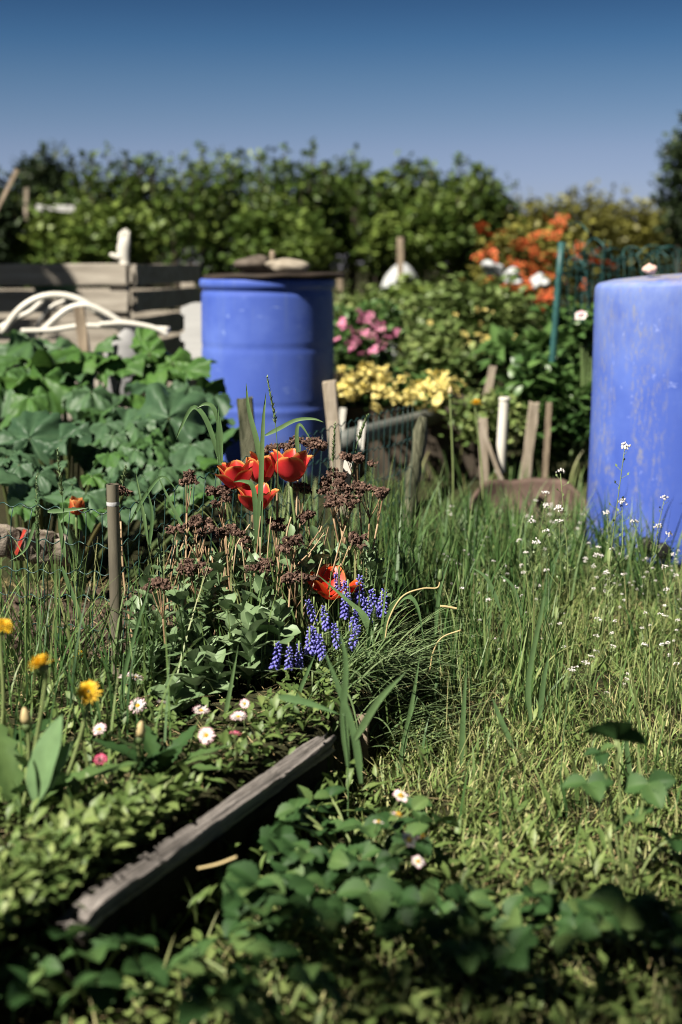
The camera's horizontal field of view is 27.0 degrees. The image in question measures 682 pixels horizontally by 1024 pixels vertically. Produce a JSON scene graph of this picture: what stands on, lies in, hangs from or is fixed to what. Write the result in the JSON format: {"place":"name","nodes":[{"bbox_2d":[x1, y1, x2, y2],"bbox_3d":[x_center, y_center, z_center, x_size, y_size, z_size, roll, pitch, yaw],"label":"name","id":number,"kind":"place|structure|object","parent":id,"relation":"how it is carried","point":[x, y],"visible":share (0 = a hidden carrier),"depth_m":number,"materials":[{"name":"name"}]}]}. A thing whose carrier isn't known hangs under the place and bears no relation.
{"place":"outdoors","nodes":[
{"label":"outdoors","id":0,"kind":"place"},
{"bbox_2d":[0,268,681,1023],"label":"ground","id":1,"kind":"structure","parent":0,"point":[48,944],"depth_m":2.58,"materials":[{"name":"green plant"}]},
{"bbox_2d":[0,171,36,288],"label":"dark shrub","id":2,"kind":"object","parent":1,"relation":"on","point":[8,217],"visible":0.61,"depth_m":11.71,"materials":[{"name":"green plant"}]},
{"bbox_2d":[10,707,32,792],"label":"dandelion","id":3,"kind":"object","parent":1,"relation":"on","point":[26,721],"visible":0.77,"depth_m":2.19,"materials":[{"name":"green plant"}]},
{"bbox_2d":[8,476,40,657],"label":"grass stalk","id":4,"kind":"object","parent":1,"relation":"on","point":[35,525],"depth_m":2.90,"materials":[{"name":"green plant"}]},
{"bbox_2d":[0,618,49,752],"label":"dandelion","id":5,"kind":"object","parent":1,"relation":"on","point":[5,626],"visible":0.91,"depth_m":2.29,"materials":[{"name":"yellow plant"}]},
{"bbox_2d":[0,524,70,566],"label":"bark slab","id":6,"kind":"object","parent":1,"relation":"on","point":[18,533],"depth_m":3.55,"materials":[{"name":"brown wood"}]},
{"bbox_2d":[0,140,88,211],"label":"dark tree","id":7,"kind":"object","parent":1,"relation":"on","point":[34,174],"visible":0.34,"depth_m":18.34,"materials":[{"name":"green plant"}]},
{"bbox_2d":[1,194,94,288],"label":"undergrowth bush","id":8,"kind":"object","parent":1,"relation":"on","point":[39,229],"visible":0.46,"depth_m":11.81,"materials":[{"name":"green plant"}]},
{"bbox_2d":[26,714,72,831],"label":"dock plant","id":9,"kind":"object","parent":1,"relation":"on","point":[49,757],"visible":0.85,"depth_m":2.09,"materials":[{"name":"green plant"}]},
{"bbox_2d":[14,680,103,810],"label":"dandelion","id":10,"kind":"object","parent":1,"relation":"on","point":[87,692],"visible":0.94,"depth_m":2.18,"materials":[{"name":"yellow plant"}]},
{"bbox_2d":[18,184,117,288],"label":"hedge bush","id":11,"kind":"object","parent":1,"relation":"on","point":[64,200],"visible":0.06,"depth_m":13.17,"materials":[{"name":"green plant"}]},
{"bbox_2d":[47,448,88,638],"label":"grass stalk","id":12,"kind":"object","parent":1,"relation":"on","point":[63,551],"depth_m":2.90,"materials":[{"name":"green plant"}]},
{"bbox_2d":[0,654,137,825],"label":"dandelion","id":13,"kind":"object","parent":1,"relation":"on","point":[10,771],"visible":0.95,"depth_m":2.20,"materials":[{"name":"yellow plant"}]},
{"bbox_2d":[64,496,86,601],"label":"faded tulip","id":14,"kind":"object","parent":1,"relation":"on","point":[76,503],"visible":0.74,"depth_m":3.61,"materials":[{"name":"green plant"}]},
{"bbox_2d":[0,865,168,1018],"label":"strawberry plant","id":15,"kind":"object","parent":1,"relation":"on","point":[16,982],"visible":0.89,"depth_m":1.77,"materials":[{"name":"green plant"}]},
{"bbox_2d":[74,306,98,465],"bbox_3d":[-1.078,-0.468,6.110,0.116,0.828,0.028,0,10,0],"label":"wooden stake","id":16,"kind":"object","parent":1,"relation":"on","point":[81,329],"visible":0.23,"depth_m":6.04,"materials":[{"name":"brown wood"}]},
{"bbox_2d":[0,330,189,497],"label":"rhubarb plant","id":17,"kind":"object","parent":1,"relation":"on","point":[46,375],"visible":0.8,"depth_m":5.45,"materials":[{"name":"green plant"}]},
{"bbox_2d":[0,586,191,663],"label":"soil clods","id":18,"kind":"object","parent":1,"relation":"on","point":[63,598],"visible":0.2,"depth_m":3.46,"materials":[{"name":"soil"}]},
{"bbox_2d":[0,407,192,557],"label":"rhubarb plant","id":19,"kind":"object","parent":1,"relation":"on","point":[42,436],"visible":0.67,"depth_m":4.56,"materials":[{"name":"green plant"}]},
{"bbox_2d":[0,263,200,419],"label":"compost bin","id":20,"kind":"object","parent":1,"relation":"on","point":[118,297],"visible":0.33,"depth_m":7.14,"materials":[{"name":"grey wood"}]},
{"bbox_2d":[110,229,130,268],"bbox_3d":[-1.107,-1.320,7.129,0.108,0.198,0.054,0,10,0],"label":"work glove","id":21,"kind":"object","parent":20,"relation":"on","point":[122,255],"visible":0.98,"depth_m":7.12,"materials":[{"name":"white fabric"}]},
{"bbox_2d":[34,192,174,287],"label":"undergrowth bush","id":22,"kind":"object","parent":1,"relation":"on","point":[100,230],"visible":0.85,"depth_m":11.12,"materials":[{"name":"green plant"}]},
{"bbox_2d":[61,141,167,310],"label":"hedge bush","id":23,"kind":"object","parent":1,"relation":"on","point":[94,182],"visible":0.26,"depth_m":13.57,"materials":[{"name":"green plant"}]},
{"bbox_2d":[0,450,230,586],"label":"rhubarb plant","id":24,"kind":"object","parent":1,"relation":"on","point":[18,475],"visible":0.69,"depth_m":4.11,"materials":[{"name":"green plant"}]},
{"bbox_2d":[104,329,138,407],"bbox_3d":[-0.950,-0.629,6.240,0.198,0.348,0.127,0,10,0],"label":"grey stone","id":25,"kind":"object","parent":1,"relation":"on","point":[122,348],"visible":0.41,"depth_m":6.19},
{"bbox_2d":[0,292,134,333],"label":"plastic pipe","id":26,"kind":"object","parent":25,"relation":"on","point":[16,313],"visible":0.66,"depth_m":6.28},
{"bbox_2d":[21,323,169,332],"bbox_3d":[-1.077,-0.805,6.234,0.650,0.045,0.023,0,10,0],"label":"plastic pipe","id":27,"kind":"object","parent":25,"relation":"on","point":[63,328],"visible":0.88,"depth_m":6.22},
{"bbox_2d":[37,302,135,335],"bbox_3d":[-1.084,-0.846,6.248,0.509,0.150,0.027,0,10,0],"label":"plastic pipe","id":28,"kind":"object","parent":27,"relation":"on","point":[55,318],"visible":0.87,"depth_m":6.23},
{"bbox_2d":[97,151,200,310],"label":"hedge bush","id":29,"kind":"object","parent":1,"relation":"on","point":[151,171],"visible":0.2,"depth_m":13.72,"materials":[{"name":"green plant"}]},
{"bbox_2d":[129,721,181,779],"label":"dandelion","id":30,"kind":"object","parent":1,"relation":"on","point":[140,730],"visible":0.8,"depth_m":2.26,"materials":[{"name":"green plant"}]},
{"bbox_2d":[130,471,186,617],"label":"grass stalk","id":31,"kind":"object","parent":1,"relation":"on","point":[147,533],"depth_m":3.00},
{"bbox_2d":[91,718,228,773],"bbox_3d":[-0.291,0.396,2.328,0.183,0.087,0.204,-7,12,-34],"label":"dandelion rosette","id":32,"kind":"object","parent":1,"relation":"on","point":[151,743],"visible":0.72,"depth_m":2.33,"materials":[{"name":"green plant"}]},
{"bbox_2d":[109,469,245,723],"bbox_3d":[-0.347,0.147,2.962,0.291,0.420,0.678,0,10,0],"label":"sedum clump","id":33,"kind":"object","parent":1,"relation":"on","point":[195,656],"visible":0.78,"depth_m":2.89,"materials":[{"name":"green plant"}]},
{"bbox_2d":[121,327,239,541],"bbox_3d":[-0.574,-0.271,5.100,0.436,0.717,1.516,-1,10,-5],"label":"rhubarb plant","id":34,"kind":"object","parent":1,"relation":"on","point":[174,402],"visible":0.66,"depth_m":4.82,"materials":[{"name":"green plant"}]},
{"bbox_2d":[180,302,201,358],"bbox_3d":[-0.690,-0.860,6.732,0.136,0.265,0.060,0,10,0],"label":"foam panel","id":35,"kind":"object","parent":1,"relation":"on","point":[190,336],"visible":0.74,"depth_m":6.70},
{"bbox_2d":[54,732,336,1019],"bbox_3d":[-0.187,0.531,2.183,0.044,0.167,0.804,4,11,24],"label":"edging board","id":36,"kind":"object","parent":1,"relation":"on","point":[146,885],"visible":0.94,"depth_m":2.05,"materials":[{"name":"grey wood"}]},
{"bbox_2d":[138,140,258,332],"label":"hedge bush","id":37,"kind":"object","parent":1,"relation":"on","point":[206,204],"visible":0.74,"depth_m":13.54,"materials":[{"name":"green plant"}]},
{"bbox_2d":[176,402,223,633],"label":"grass stalk","id":38,"kind":"object","parent":1,"relation":"on","point":[217,442],"depth_m":3.17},
{"bbox_2d":[90,566,314,726],"bbox_3d":[-0.260,0.297,2.640,0.425,0.402,0.002,0,10,0],"label":"grass stalk","id":39,"kind":"object","parent":1,"relation":"on","point":[124,675],"depth_m":2.64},
{"bbox_2d":[0,405,426,674],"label":"wire fence","id":40,"kind":"object","parent":1,"relation":"on","point":[419,439],"visible":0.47,"depth_m":3.11,"materials":[{"name":"metal"}]},
{"bbox_2d":[185,146,296,272],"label":"hedge bush","id":41,"kind":"object","parent":1,"relation":"on","point":[227,164],"visible":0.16,"depth_m":13.97,"materials":[{"name":"green plant"}]},
{"bbox_2d":[234,385,265,574],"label":"grass stalk","id":42,"kind":"object","parent":1,"relation":"on","point":[258,501],"depth_m":3.05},
{"bbox_2d":[236,396,263,553],"bbox_3d":[-0.272,-0.049,4.357,0.087,0.610,0.029,0,10,0],"label":"wooden stake","id":43,"kind":"object","parent":1,"relation":"on","point":[247,444],"visible":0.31,"depth_m":4.31,"materials":[{"name":"brown wood"}]},
{"bbox_2d":[215,459,286,614],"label":"tulip","id":44,"kind":"object","parent":1,"relation":"on","point":[231,472],"visible":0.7,"depth_m":3.15,"materials":[{"name":"red plant"}]},
{"bbox_2d":[230,451,274,605],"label":"tulip","id":45,"kind":"object","parent":1,"relation":"on","point":[269,470],"visible":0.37,"depth_m":3.25,"materials":[{"name":"red plant"}]},
{"bbox_2d":[225,483,281,648],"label":"tulip","id":46,"kind":"object","parent":1,"relation":"on","point":[245,497],"visible":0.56,"depth_m":3.10,"materials":[{"name":"red plant"}]},
{"bbox_2d":[167,937,342,1023],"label":"strawberry plant","id":47,"kind":"object","parent":1,"relation":"on","point":[244,986],"visible":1,"depth_m":1.74,"materials":[{"name":"green plant"}]},
{"bbox_2d":[193,435,329,699],"bbox_3d":[-0.166,0.118,3.059,0.310,0.506,0.694,0,10,0],"label":"sedum clump","id":48,"kind":"object","parent":1,"relation":"on","point":[255,619],"visible":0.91,"depth_m":3.01,"materials":[{"name":"green plant"}]},
{"bbox_2d":[199,278,334,489],"bbox_3d":[-0.325,-0.584,6.344,0.598,0.901,0.598,0,10,0],"label":"rain barrel","id":49,"kind":"object","parent":1,"relation":"on","point":[279,332],"visible":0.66,"depth_m":6.07,"materials":[{"name":"blue plastic"}]},
{"bbox_2d":[203,272,344,278],"bbox_3d":[-0.295,-1.039,6.265,0.626,0.036,0.626,0,10,0],"label":"barrel lid","id":50,"kind":"object","parent":49,"relation":"on","point":[304,275],"visible":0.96,"depth_m":6.02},
{"bbox_2d":[233,255,273,272],"bbox_3d":[-0.383,-1.092,6.257,0.162,0.079,0.125,-10,14,-44],"label":"stone","id":51,"kind":"object","parent":50,"relation":"on","point":[254,264],"visible":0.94,"depth_m":6.22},
{"bbox_2d":[265,258,309,272],"bbox_3d":[-0.230,-1.069,6.164,0.152,0.063,0.184,-8,13,-40],"label":"stone","id":52,"kind":"object","parent":50,"relation":"on","point":[285,265],"visible":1,"depth_m":6.11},
{"bbox_2d":[215,196,345,271],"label":"undergrowth bush","id":53,"kind":"object","parent":1,"relation":"on","point":[266,238],"visible":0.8,"depth_m":11.87,"materials":[{"name":"green plant"}]},
{"bbox_2d":[221,860,355,951],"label":"strawberry plant","id":54,"kind":"object","parent":1,"relation":"on","point":[247,893],"visible":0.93,"depth_m":1.94,"materials":[{"name":"green plant"}]},
{"bbox_2d":[270,448,312,623],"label":"tulip","id":55,"kind":"object","parent":1,"relation":"on","point":[292,465],"visible":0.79,"depth_m":3.20,"materials":[{"name":"red plant"}]},
{"bbox_2d":[235,137,349,272],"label":"hedge bush","id":56,"kind":"object","parent":1,"relation":"on","point":[318,202],"visible":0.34,"depth_m":13.54,"materials":[{"name":"green plant"}]},
{"bbox_2d":[265,417,322,633],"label":"grass stalk","id":57,"kind":"object","parent":1,"relation":"on","point":[282,426],"depth_m":3.22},
{"bbox_2d":[292,142,372,303],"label":"hedge bush","id":58,"kind":"object","parent":1,"relation":"on","point":[350,174],"visible":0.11,"depth_m":14.20,"materials":[{"name":"green plant"}]},
{"bbox_2d":[322,379,348,550],"bbox_3d":[-0.011,-0.114,4.649,0.099,0.640,0.028,0,10,0],"label":"wooden stake","id":59,"kind":"object","parent":1,"relation":"on","point":[330,400],"visible":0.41,"depth_m":4.61,"materials":[{"name":"grey wood"}]},
{"bbox_2d":[308,542,363,645],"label":"tulip","id":60,"kind":"object","parent":1,"relation":"on","point":[321,586],"visible":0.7,"depth_m":3.08,"materials":[{"name":"red plant"}]},
{"bbox_2d":[0,586,681,1023],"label":"ground cover","id":61,"kind":"object","parent":1,"relation":"on","point":[30,882],"visible":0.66,"depth_m":2.08,"materials":[{"name":"green plant"}]},
{"bbox_2d":[0,576,681,1023],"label":"dry straw","id":62,"kind":"object","parent":1,"relation":"on","point":[368,808],"visible":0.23,"depth_m":2.49,"materials":[{"name":"plant"}]},
{"bbox_2d":[278,631,406,834],"bbox_3d":[0.002,0.379,2.401,0.216,0.367,0.004,0,10,0],"label":"grass stalk","id":63,"kind":"object","parent":1,"relation":"on","point":[346,720],"depth_m":2.39,"materials":[{"name":"plant"}]},
{"bbox_2d":[291,451,394,618],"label":"sedum clump","id":64,"kind":"object","parent":1,"relation":"on","point":[340,499],"visible":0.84,"depth_m":3.22,"materials":[{"name":"brown plant"}]},
{"bbox_2d":[251,785,459,926],"bbox_3d":[0.024,0.524,2.161,0.331,0.176,0.532,0,10,0],"label":"strawberry plant","id":65,"kind":"object","parent":1,"relation":"on","point":[379,894],"visible":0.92,"depth_m":2.13,"materials":[{"name":"green plant"}]},
{"bbox_2d":[47,516,681,1023],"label":"lawn grass","id":66,"kind":"structure","parent":1,"relation":"on","point":[447,778],"depth_m":2.53,"materials":[{"name":"plant"}]},
{"bbox_2d":[318,575,423,687],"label":"grass stalk","id":67,"kind":"object","parent":1,"relation":"on","point":[363,615],"depth_m":2.88,"materials":[{"name":"green plant"}]},
{"bbox_2d":[325,162,416,352],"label":"hedge bush","id":68,"kind":"object","parent":1,"relation":"on","point":[368,198],"visible":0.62,"depth_m":13.79,"materials":[{"name":"green plant"}]},
{"bbox_2d":[333,293,408,390],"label":"pink flowering bush","id":69,"kind":"object","parent":1,"relation":"on","point":[356,341],"visible":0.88,"depth_m":7.46,"materials":[{"name":"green plant"}]},
{"bbox_2d":[333,281,427,382],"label":"leafy weeds","id":70,"kind":"object","parent":1,"relation":"on","point":[345,298],"visible":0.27,"depth_m":9.40,"materials":[{"name":"green plant"}]},
{"bbox_2d":[261,566,522,771],"bbox_3d":[0.114,0.320,2.934,0.552,0.362,0.787,0,10,0],"label":"clump","id":71,"kind":"object","parent":1,"relation":"on","point":[369,667],"depth_m":2.87,"materials":[{"name":"plant"}]},
{"bbox_2d":[358,273,439,373],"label":"undergrowth bush","id":72,"kind":"object","parent":1,"relation":"on","point":[399,283],"visible":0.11,"depth_m":10.73,"materials":[{"name":"green plant"}]},
{"bbox_2d":[353,198,465,285],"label":"undergrowth bush","id":73,"kind":"object","parent":1,"relation":"on","point":[430,246],"visible":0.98,"depth_m":13.23,"materials":[{"name":"green plant"}]},
{"bbox_2d":[375,149,444,285],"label":"hedge bush","id":74,"kind":"object","parent":1,"relation":"on","point":[407,170],"visible":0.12,"depth_m":14.08,"materials":[{"name":"green plant"}]},
{"bbox_2d":[338,395,503,480],"bbox_3d":[0.348,-0.360,6.738,0.788,0.339,0.628,0,10,0],"label":"planter box","id":75,"kind":"object","parent":1,"relation":"on","point":[467,462],"visible":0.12,"depth_m":6.44,"materials":[{"name":"brown wood"}]},
{"bbox_2d":[340,408,442,449],"bbox_3d":[0.213,-0.347,5.802,0.072,0.113,1.322,3,10,18],"label":"drain pipe","id":76,"kind":"object","parent":75,"relation":"on","point":[434,417],"visible":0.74,"depth_m":5.65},
{"bbox_2d":[334,360,467,415],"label":"yellow flowering plant","id":77,"kind":"object","parent":75,"relation":"in","point":[418,391],"visible":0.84,"depth_m":6.31,"materials":[{"name":"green plant"}]},
{"bbox_2d":[390,333,484,389],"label":"leafy weeds","id":78,"kind":"object","parent":1,"relation":"on","point":[432,358],"visible":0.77,"depth_m":7.18,"materials":[{"name":"green plant"}]},
{"bbox_2d":[401,151,508,336],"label":"hedge bush","id":79,"kind":"object","parent":1,"relation":"on","point":[454,198],"visible":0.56,"depth_m":13.61,"materials":[{"name":"green plant"}]},
{"bbox_2d":[382,263,548,394],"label":"tall leafy bush","id":80,"kind":"object","parent":1,"relation":"on","point":[454,307],"visible":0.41,"depth_m":8.19,"materials":[{"name":"green plant"}]},
{"bbox_2d":[396,593,548,778],"bbox_3d":[0.248,0.336,2.698,0.291,0.378,0.003,0,10,0],"label":"grass stalk","id":81,"kind":"object","parent":1,"relation":"on","point":[498,713],"depth_m":2.70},
{"bbox_2d":[374,874,573,974],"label":"strawberry plant","id":82,"kind":"object","parent":1,"relation":"on","point":[466,918],"visible":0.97,"depth_m":1.90,"materials":[{"name":"green plant"}]},
{"bbox_2d":[434,551,522,667],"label":"grass stalk","id":83,"kind":"object","parent":1,"relation":"on","point":[494,594],"depth_m":3.28,"materials":[{"name":"green plant"}]},
{"bbox_2d":[479,417,488,485],"bbox_3d":[0.566,-0.168,5.604,0.052,0.412,0.024,0,10,0],"label":"wooden stake","id":84,"kind":"object","parent":1,"relation":"on","point":[484,450],"visible":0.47,"depth_m":5.59,"materials":[{"name":"grey wood"}]},
{"bbox_2d":[437,388,544,479],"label":"leafy weeds","id":85,"kind":"object","parent":1,"relation":"on","point":[464,418],"visible":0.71,"depth_m":6.16,"materials":[{"name":"green plant"}]},
{"bbox_2d":[454,161,531,341],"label":"hedge bush","id":86,"kind":"object","parent":1,"relation":"on","point":[503,205],"visible":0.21,"depth_m":13.97,"materials":[{"name":"green plant"}]},
{"bbox_2d":[495,397,510,472],"bbox_3d":[0.629,-0.300,5.531,0.055,0.295,0.046,0,10,0],"label":"plastic pipe post","id":87,"kind":"object","parent":1,"relation":"on","point":[502,429],"visible":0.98,"depth_m":5.51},
{"bbox_2d":[469,322,575,466],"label":"lance leaved plant","id":88,"kind":"object","parent":1,"relation":"on","point":[501,346],"visible":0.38,"depth_m":6.80,"materials":[{"name":"green plant"}]},
{"bbox_2d":[470,478,587,546],"bbox_3d":[0.674,0.004,5.056,0.439,0.195,0.439,0,10,0],"label":"rusty drum","id":89,"kind":"object","parent":1,"relation":"on","point":[539,483],"visible":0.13,"depth_m":5.23,"materials":[{"name":"metal"}]},
{"bbox_2d":[520,401,539,478],"bbox_3d":[0.796,-0.255,6.046,0.084,0.431,0.028,0,10,0],"label":"wooden stake","id":90,"kind":"object","parent":1,"relation":"on","point":[531,426],"visible":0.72,"depth_m":6.03,"materials":[{"name":"grey wood"}]},
{"bbox_2d":[503,194,560,318],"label":"bush","id":91,"kind":"object","parent":1,"relation":"on","point":[531,214],"visible":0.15,"depth_m":18.39,"materials":[{"name":"green plant"}]},
{"bbox_2d":[457,214,617,327],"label":"red flowering shrub","id":92,"kind":"object","parent":1,"relation":"on","point":[508,252],"visible":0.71,"depth_m":10.12,"materials":[{"name":"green plant"}]},
{"bbox_2d":[494,344,592,478],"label":"leafy perennial","id":93,"kind":"object","parent":1,"relation":"on","point":[530,373],"visible":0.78,"depth_m":6.20,"materials":[{"name":"green plant"}]},
{"bbox_2d":[542,402,551,477],"bbox_3d":[0.871,-0.254,6.048,0.038,0.432,0.016,0,10,0],"label":"wooden stake","id":94,"kind":"object","parent":1,"relation":"on","point":[546,451],"visible":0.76,"depth_m":6.03,"materials":[{"name":"brown wood"}]},
{"bbox_2d":[529,294,593,455],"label":"leafy perennial","id":95,"kind":"object","parent":1,"relation":"on","point":[575,351],"visible":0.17,"depth_m":7.12,"materials":[{"name":"green plant"}]},
{"bbox_2d":[552,468,578,662],"bbox_3d":[0.549,0.137,3.467,0.090,0.486,0.046,9,13,42],"label":"shepherds purse","id":96,"kind":"object","parent":1,"relation":"on","point":[567,566],"visible":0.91,"depth_m":3.46,"materials":[{"name":"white plant"}]},
{"bbox_2d":[514,185,634,304],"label":"bush","id":97,"kind":"object","parent":1,"relation":"on","point":[584,216],"visible":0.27,"depth_m":18.40,"materials":[{"name":"green plant"}]},
{"bbox_2d":[562,310,593,487],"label":"white flowering plant","id":98,"kind":"object","parent":1,"relation":"on","point":[581,333],"visible":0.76,"depth_m":6.18,"materials":[{"name":"green plant"}]},
{"bbox_2d":[592,442,630,666],"bbox_3d":[0.666,0.102,3.428,0.083,0.561,0.122,7,12,35],"label":"shepherds purse","id":99,"kind":"object","parent":1,"relation":"on","point":[621,501],"visible":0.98,"depth_m":3.40,"materials":[{"name":"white plant"}]},
{"bbox_2d":[549,222,681,397],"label":"netting fence","id":100,"kind":"object","parent":1,"relation":"on","point":[557,299],"visible":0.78,"depth_m":6.24,"materials":[{"name":"plastic"}]},
{"bbox_2d":[552,882,681,956],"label":"strawberry plant","id":101,"kind":"object","parent":1,"relation":"on","point":[621,919],"visible":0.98,"depth_m":1.90,"materials":[{"name":"green plant"}]},
{"bbox_2d":[575,178,664,311],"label":"bush","id":102,"kind":"object","parent":1,"relation":"on","point":[620,208],"visible":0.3,"depth_m":19.40,"materials":[{"name":"green plant"}]},
{"bbox_2d":[561,721,681,897],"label":"strawberry plant","id":103,"kind":"object","parent":1,"relation":"on","point":[656,786],"visible":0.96,"depth_m":2.16,"materials":[{"name":"green plant"}]},
{"bbox_2d":[586,273,681,566],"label":"water drum","id":104,"kind":"object","parent":1,"relation":"on","point":[636,401],"visible":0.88,"depth_m":4.56,"materials":[{"name":"blue plastic"}]},
{"bbox_2d":[606,197,680,278],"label":"bush","id":105,"kind":"object","parent":1,"relation":"on","point":[640,227],"visible":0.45,"depth_m":19.37,"materials":[{"name":"green plant"}]},
{"bbox_2d":[635,200,681,274],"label":"bush","id":106,"kind":"object","parent":1,"relation":"on","point":[655,232],"visible":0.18,"depth_m":19.42,"materials":[{"name":"green plant"}]},
{"bbox_2d":[648,112,681,273],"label":"dark tree","id":107,"kind":"object","parent":1,"relation":"on","point":[671,202],"visible":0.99,"depth_m":16.50,"materials":[{"name":"green plant"}]},
{"bbox_2d":[0,0,681,267],"label":"sky","id":108,"kind":"structure","parent":0,"point":[555,96],"materials":[{"name":"blue"}]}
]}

